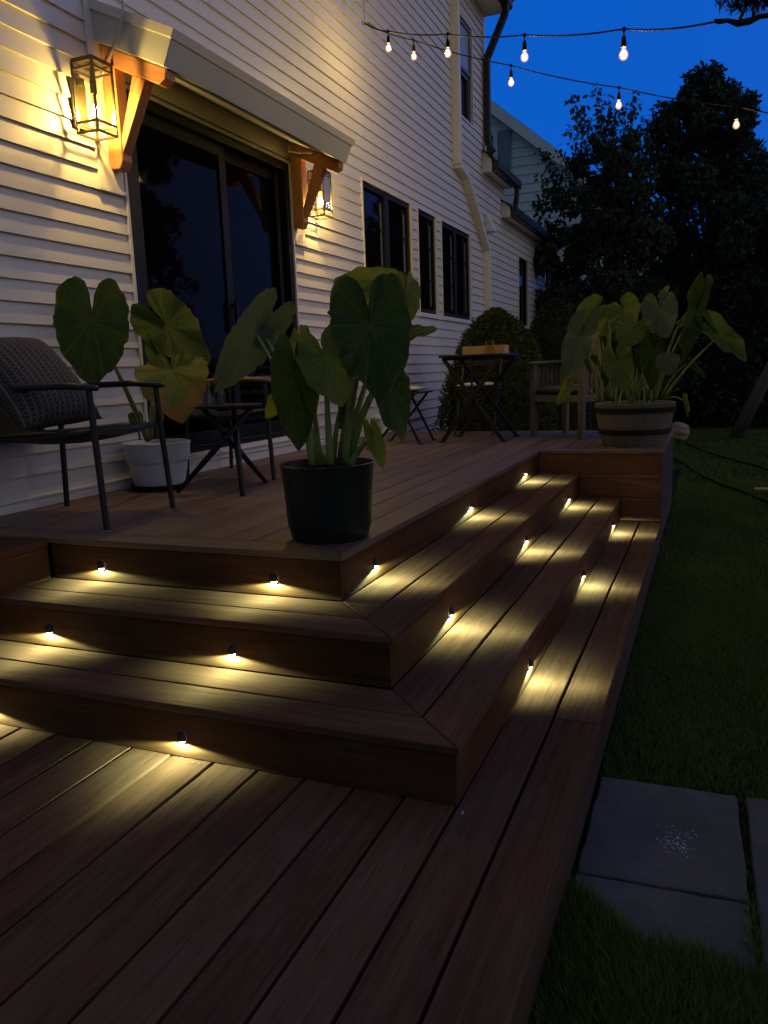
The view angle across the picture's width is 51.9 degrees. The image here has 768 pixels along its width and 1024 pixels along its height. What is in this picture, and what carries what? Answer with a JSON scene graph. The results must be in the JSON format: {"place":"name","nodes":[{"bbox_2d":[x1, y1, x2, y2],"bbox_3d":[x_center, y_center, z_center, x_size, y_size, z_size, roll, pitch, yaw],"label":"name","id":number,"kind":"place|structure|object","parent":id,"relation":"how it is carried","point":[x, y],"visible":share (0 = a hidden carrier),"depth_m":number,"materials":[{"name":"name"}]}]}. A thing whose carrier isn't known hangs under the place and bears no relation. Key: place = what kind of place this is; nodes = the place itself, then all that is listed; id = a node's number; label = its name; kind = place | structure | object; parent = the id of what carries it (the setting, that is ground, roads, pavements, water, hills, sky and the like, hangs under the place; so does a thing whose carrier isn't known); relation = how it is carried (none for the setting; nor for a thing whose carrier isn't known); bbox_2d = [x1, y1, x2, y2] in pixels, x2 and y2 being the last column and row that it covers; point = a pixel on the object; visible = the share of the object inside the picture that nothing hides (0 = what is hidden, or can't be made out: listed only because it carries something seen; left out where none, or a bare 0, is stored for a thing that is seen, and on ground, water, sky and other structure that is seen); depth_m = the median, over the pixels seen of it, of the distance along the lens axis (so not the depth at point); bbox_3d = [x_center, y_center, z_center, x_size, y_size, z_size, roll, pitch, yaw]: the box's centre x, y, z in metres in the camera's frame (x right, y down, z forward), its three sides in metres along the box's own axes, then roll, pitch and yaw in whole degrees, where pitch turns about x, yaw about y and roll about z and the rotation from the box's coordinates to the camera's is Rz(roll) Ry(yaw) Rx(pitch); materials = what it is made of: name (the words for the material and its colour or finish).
{"place":"outdoors","nodes":[
{"label":"outdoors","id":0,"kind":"place"},
{"bbox_2d":[486,100,662,289],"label":"neighbour house","id":1,"kind":"structure","parent":0,"point":[517,144],"depth_m":24.53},
{"bbox_2d":[486,130,497,159],"bbox_3d":[3.038,-11.279,24.972,1.150,1.350,0.065,2,11,22],"label":"window","id":2,"kind":"structure","parent":1,"relation":"in","point":[494,133],"depth_m":24.71,"materials":[{"name":"glass"}]},
{"bbox_2d":[485,0,767,232],"label":"sky","id":3,"kind":"structure","parent":0,"point":[654,63],"materials":[{"name":"blue"}]},
{"bbox_2d":[527,414,767,1023],"bbox_3d":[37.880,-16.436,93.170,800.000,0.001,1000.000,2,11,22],"label":"ground","id":4,"kind":"structure","parent":0,"point":[675,479],"depth_m":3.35,"materials":[{"name":"green plant"}]},
{"bbox_2d":[0,0,556,516],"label":"house","id":5,"kind":"structure","parent":4,"relation":"on","point":[192,208],"depth_m":6.14,"materials":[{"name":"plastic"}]},
{"bbox_2d":[70,54,118,141],"bbox_3d":[-1.605,-2.264,4.335,0.187,0.383,0.163,2,11,22],"label":"wall lantern","id":6,"kind":"object","parent":5,"relation":"attached to","point":[91,64],"depth_m":4.33,"materials":[{"name":"brown metal"}]},
{"bbox_2d":[99,0,123,81],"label":"power cord","id":7,"kind":"object","parent":6,"relation":"attached to","point":[116,41],"visible":0.81,"depth_m":4.37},
{"bbox_2d":[126,90,296,452],"bbox_3d":[-1.195,-1.595,5.815,0.150,2.240,2.070,2,11,22],"label":"sliding door","id":8,"kind":"structure","parent":5,"relation":"in","point":[210,211],"depth_m":5.65,"materials":[{"name":"black glass"}]},
{"bbox_2d":[89,0,355,229],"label":"door canopy","id":9,"kind":"object","parent":5,"relation":"attached to","point":[147,53],"visible":0.99,"depth_m":4.58,"materials":[{"name":"white wood"}]},
{"bbox_2d":[307,170,332,219],"bbox_3d":[-0.570,-2.744,6.833,0.187,0.383,0.163,2,11,22],"label":"wall lantern","id":10,"kind":"object","parent":5,"relation":"attached to","point":[326,190],"depth_m":6.82,"materials":[{"name":"brown metal"}]},
{"bbox_2d":[362,0,374,26],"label":"wire hook","id":11,"kind":"object","parent":5,"relation":"hanging from","point":[364,18],"visible":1,"depth_m":7.35,"materials":[{"name":"black metal"}]},
{"bbox_2d":[364,21,712,61],"bbox_3d":[0.806,-3.519,5.697,0.168,1.561,4.156,-7,11,-25],"label":"string light","id":12,"kind":"object","parent":11,"relation":"hanging from","point":[623,41],"visible":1,"depth_m":5.32,"materials":[{"name":"black plastic"}]},
{"bbox_2d":[366,23,767,128],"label":"string light","id":13,"kind":"object","parent":11,"relation":"hanging from","point":[618,87],"visible":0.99,"depth_m":6.78,"materials":[{"name":"black plastic"}]},
{"bbox_2d":[360,176,413,279],"bbox_3d":[0.032,-2.845,8.659,0.114,1.276,1.453,2,11,22],"label":"window","id":14,"kind":"structure","parent":5,"relation":"in","point":[386,219],"depth_m":8.59,"materials":[{"name":"black glass"}]},
{"bbox_2d":[416,206,439,318],"bbox_3d":[0.513,-3.068,9.821,0.114,1.276,0.718,2,11,22],"label":"window","id":15,"kind":"structure","parent":5,"relation":"in","point":[426,233],"depth_m":9.92,"materials":[{"name":"black glass"}]},
{"bbox_2d":[440,218,472,323],"bbox_3d":[0.979,-3.284,10.947,0.114,1.276,1.383,2,11,22],"label":"window","id":16,"kind":"structure","parent":5,"relation":"in","point":[456,287],"depth_m":10.95,"materials":[{"name":"black glass"}]},
{"bbox_2d":[460,12,473,128],"bbox_3d":[1.068,-6.126,10.945,0.112,1.330,0.840,2,11,22],"label":"window","id":17,"kind":"structure","parent":5,"relation":"in","point":[467,113],"depth_m":11.17,"materials":[{"name":"black glass"}]},
{"bbox_2d":[518,255,528,328],"bbox_3d":[2.573,-4.092,14.790,0.114,1.286,0.808,2,11,22],"label":"window","id":18,"kind":"structure","parent":5,"relation":"in","point":[522,264],"depth_m":14.97,"materials":[{"name":"black glass"}]},
{"bbox_2d":[0,430,673,1023],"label":"deck","id":19,"kind":"structure","parent":4,"relation":"on","point":[308,842],"depth_m":2.47,"materials":[{"name":"brown wood"}]},
{"bbox_2d":[45,624,53,635],"bbox_3d":[-1.296,0.458,3.048,0.036,0.050,0.017,1,11,19],"label":"step light","id":20,"kind":"object","parent":19,"relation":"attached to","point":[48,629],"visible":1,"depth_m":3.04,"materials":[{"name":"black metal"}]},
{"bbox_2d":[0,380,175,528],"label":"lounge chair","id":21,"kind":"object","parent":19,"relation":"on","point":[62,437],"visible":0.8,"depth_m":3.69,"materials":[{"name":"black metal"}]},
{"bbox_2d":[0,337,102,431],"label":"pillow","id":22,"kind":"object","parent":21,"relation":"on","point":[24,360],"visible":0.88,"depth_m":3.63,"materials":[{"name":"grey fabric"}]},
{"bbox_2d":[97,560,104,571],"bbox_3d":[-1.186,0.229,3.300,0.036,0.050,0.017,3,11,26],"label":"step light","id":23,"kind":"object","parent":19,"relation":"attached to","point":[100,565],"visible":1,"depth_m":3.29,"materials":[{"name":"black metal"}]},
{"bbox_2d":[53,276,210,491],"bbox_3d":[-1.462,-0.688,4.474,0.845,1.185,0.656,-10,13,-38],"label":"potted plant","id":24,"kind":"object","parent":19,"relation":"on","point":[93,340],"visible":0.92,"depth_m":4.44,"materials":[{"name":"green plant"}]},
{"bbox_2d":[176,731,185,745],"bbox_3d":[-0.642,0.715,2.484,0.036,0.050,0.017,2,11,22],"label":"step light","id":25,"kind":"object","parent":19,"relation":"attached to","point":[181,737],"visible":1,"depth_m":2.48,"materials":[{"name":"black metal"}]},
{"bbox_2d":[176,403,267,495],"bbox_3d":[-0.909,-0.380,4.627,0.490,0.500,0.529,2,11,22],"label":"side table","id":26,"kind":"object","parent":19,"relation":"on","point":[235,444],"visible":0.94,"depth_m":4.52,"materials":[{"name":"black metal"}]},
{"bbox_2d":[207,381,225,404],"bbox_3d":[-0.966,-0.688,4.553,0.106,0.139,0.106,2,11,22],"label":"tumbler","id":27,"kind":"object","parent":26,"relation":"on","point":[208,395],"visible":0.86,"depth_m":4.55,"materials":[{"name":"clear glass"}]},
{"bbox_2d":[168,376,276,479],"bbox_3d":[-1.012,-0.657,5.329,0.862,0.799,0.605,1,11,19],"label":"lounge chair","id":28,"kind":"object","parent":19,"relation":"on","point":[217,415],"visible":0.3,"depth_m":5.12,"materials":[{"name":"black metal"}]},
{"bbox_2d":[227,644,236,657],"bbox_3d":[-0.531,0.485,2.736,0.036,0.050,0.017,2,11,21],"label":"step light","id":29,"kind":"object","parent":19,"relation":"attached to","point":[231,649],"visible":1,"depth_m":2.73,"materials":[{"name":"black metal"}]},
{"bbox_2d":[270,573,277,585],"bbox_3d":[-0.420,0.256,2.988,0.036,0.050,0.017,3,11,25],"label":"step light","id":30,"kind":"object","parent":19,"relation":"attached to","point":[273,578],"visible":1,"depth_m":2.98,"materials":[{"name":"black metal"}]},
{"bbox_2d":[213,266,436,543],"bbox_3d":[-0.315,-0.454,3.280,1.209,1.056,0.566,6,13,38],"label":"potted plant","id":31,"kind":"object","parent":19,"relation":"on","point":[370,333],"visible":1,"depth_m":3.02,"materials":[{"name":"green plant"}]},
{"bbox_2d":[374,558,379,569],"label":"step light","id":32,"kind":"object","parent":19,"relation":"attached to","point":[376,563],"visible":1,"depth_m":3.17,"materials":[{"name":"black metal"}]},
{"bbox_2d":[382,391,436,443],"bbox_3d":[0.184,-1.047,7.262,0.485,0.809,0.420,2,11,22],"label":"folding chair","id":33,"kind":"object","parent":19,"relation":"on","point":[412,412],"visible":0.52,"depth_m":7.37,"materials":[{"name":"black metal"}]},
{"bbox_2d":[410,386,428,391],"bbox_3d":[0.198,-1.127,7.241,0.370,0.059,0.390,2,11,22],"label":"seat cushion","id":34,"kind":"object","parent":33,"relation":"on","point":[415,388],"visible":0.45,"depth_m":7.11,"materials":[{"name":"beige fabric"}]},
{"bbox_2d":[449,606,454,618],"bbox_3d":[0.267,0.394,3.091,0.017,0.050,0.036,2,11,20],"label":"step light","id":35,"kind":"object","parent":19,"relation":"attached to","point":[451,611],"visible":1,"depth_m":3.08,"materials":[{"name":"black metal"}]},
{"bbox_2d":[453,359,503,434],"bbox_3d":[0.959,-1.200,7.964,0.420,0.809,0.485,2,11,22],"label":"folding chair","id":36,"kind":"object","parent":19,"relation":"on","point":[484,363],"visible":0.66,"depth_m":7.98,"materials":[{"name":"black metal"}]},
{"bbox_2d":[457,382,492,387],"bbox_3d":[0.950,-1.277,7.934,0.390,0.059,0.370,2,11,22],"label":"seat cushion","id":37,"kind":"object","parent":36,"relation":"on","point":[485,385],"visible":0.49,"depth_m":7.81,"materials":[{"name":"beige fabric"}]},
{"bbox_2d":[439,353,520,441],"bbox_3d":[0.884,-1.057,7.275,0.620,0.774,0.605,2,11,22],"label":"bistro table","id":38,"kind":"object","parent":19,"relation":"on","point":[498,357],"visible":1,"depth_m":7.06,"materials":[{"name":"black metal"}]},
{"bbox_2d":[462,345,508,354],"bbox_3d":[0.936,-1.491,7.272,0.390,0.075,0.200,2,11,22],"label":"serving tray","id":39,"kind":"object","parent":38,"relation":"on","point":[481,349],"visible":0.89,"depth_m":7.19,"materials":[{"name":"brown wood"}]},
{"bbox_2d":[528,658,533,670],"bbox_3d":[0.561,0.579,3.004,0.017,0.050,0.036,2,11,22],"label":"step light","id":40,"kind":"object","parent":19,"relation":"attached to","point":[530,663],"visible":1,"depth_m":2.99,"materials":[{"name":"black metal"}]},
{"bbox_2d":[527,359,615,439],"bbox_3d":[1.744,-1.059,7.276,0.597,0.718,0.799,-8,12,-30],"label":"wooden armchair","id":41,"kind":"object","parent":19,"relation":"on","point":[582,397],"visible":0.42,"depth_m":7.32,"materials":[{"name":"brown wood"}]},
{"bbox_2d":[536,384,602,394],"bbox_3d":[1.730,-1.122,7.255,0.460,0.106,0.560,-8,12,-30],"label":"seat cushion","id":42,"kind":"object","parent":41,"relation":"on","point":[552,390],"visible":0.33,"depth_m":7.19,"materials":[{"name":"fabric"}]},
{"bbox_2d":[572,332,611,384],"bbox_3d":[1.915,-1.417,7.304,0.126,0.520,0.460,1,7,-32],"label":"back cushion","id":43,"kind":"object","parent":42,"relation":"on","point":[594,349],"visible":0.08,"depth_m":7.20,"materials":[{"name":"fabric"}]},
{"bbox_2d":[556,272,746,446],"bbox_3d":[2.096,-1.178,6.198,1.369,1.302,0.688,2,11,22],"label":"potted plant","id":44,"kind":"object","parent":19,"relation":"on","point":[632,420],"visible":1,"depth_m":6.10,"materials":[{"name":"green plant"}]},
{"bbox_2d":[428,307,561,430],"bbox_3d":[1.296,-1.278,9.025,1.560,2.104,1.564,2,11,22],"label":"conical shrub","id":45,"kind":"object","parent":4,"relation":"on","point":[496,325],"visible":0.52,"depth_m":8.65,"materials":[{"name":"green plant"}]},
{"bbox_2d":[545,258,585,290],"bbox_3d":[4.852,-4.467,21.825,2.846,5.083,3.080,2,11,22],"label":"background tree","id":46,"kind":"object","parent":4,"relation":"on","point":[567,276],"visible":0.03,"depth_m":20.92,"materials":[{"name":"green plant"}]},
{"bbox_2d":[573,278,638,321],"bbox_3d":[6.025,-4.139,21.378,2.550,4.325,2.339,2,11,22],"label":"background tree","id":47,"kind":"object","parent":4,"relation":"on","point":[587,291],"depth_m":20.83,"materials":[{"name":"green plant"}]},
{"bbox_2d":[528,82,686,429],"bbox_3d":[4.446,-4.583,15.822,3.411,7.546,2.297,-2,10,-1],"label":"leafy tree","id":48,"kind":"object","parent":4,"relation":"on","point":[615,228],"visible":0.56,"depth_m":15.36,"materials":[{"name":"green plant"}]},
{"bbox_2d":[549,874,759,1023],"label":"flagstone","id":49,"kind":"object","parent":4,"relation":"on","point":[720,921],"visible":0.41,"depth_m":1.99,"materials":[{"name":"grey stone"}]},
{"bbox_2d":[577,777,747,904],"bbox_3d":[0.838,0.967,2.359,0.440,0.034,0.555,2,11,22],"label":"flagstone","id":50,"kind":"object","parent":4,"relation":"on","point":[622,843],"visible":0.81,"depth_m":2.31,"materials":[{"name":"grey stone"}]},
{"bbox_2d":[656,825,696,856],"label":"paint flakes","id":51,"kind":"object","parent":50,"relation":"on","point":[678,842],"visible":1,"depth_m":2.30,"materials":[{"name":"white paint"}]},
{"bbox_2d":[671,422,689,441],"bbox_3d":[5.205,-1.415,13.940,0.361,0.330,0.415,10,18,3],"label":"boulder","id":52,"kind":"object","parent":4,"relation":"on","point":[681,431],"visible":0.77,"depth_m":13.79,"materials":[{"name":"stone"}]},
{"bbox_2d":[632,59,767,428],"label":"dense tree","id":53,"kind":"object","parent":4,"relation":"on","point":[726,175],"visible":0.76,"depth_m":16.24,"materials":[{"name":"green plant"}]},
{"bbox_2d":[673,457,767,502],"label":"garden hose","id":54,"kind":"object","parent":4,"relation":"on","point":[729,487],"visible":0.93,"depth_m":8.72,"materials":[{"name":"black rubber"}]},
{"bbox_2d":[685,443,767,470],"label":"garden hose","id":55,"kind":"object","parent":4,"relation":"on","point":[729,458],"visible":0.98,"depth_m":10.93,"materials":[{"name":"black rubber"}]},
{"bbox_2d":[728,361,767,438],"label":"leaning post","id":56,"kind":"object","parent":4,"relation":"on","point":[746,415],"visible":0.84,"depth_m":13.82,"materials":[{"name":"brown wood"}]},
{"bbox_2d":[745,797,767,972],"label":"flagstone","id":57,"kind":"object","parent":4,"relation":"on","point":[757,812],"visible":0.7,"depth_m":2.23,"materials":[{"name":"grey stone"}]},
{"bbox_2d":[754,487,767,490],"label":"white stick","id":58,"kind":"object","parent":4,"relation":"on","point":[760,489],"visible":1,"depth_m":8.19,"materials":[{"name":"white"}]},
{"bbox_2d":[713,0,767,26],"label":"tree branch","id":59,"kind":"object","parent":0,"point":[751,4],"visible":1,"depth_m":3.95,"materials":[{"name":"green plant"}]}
]}

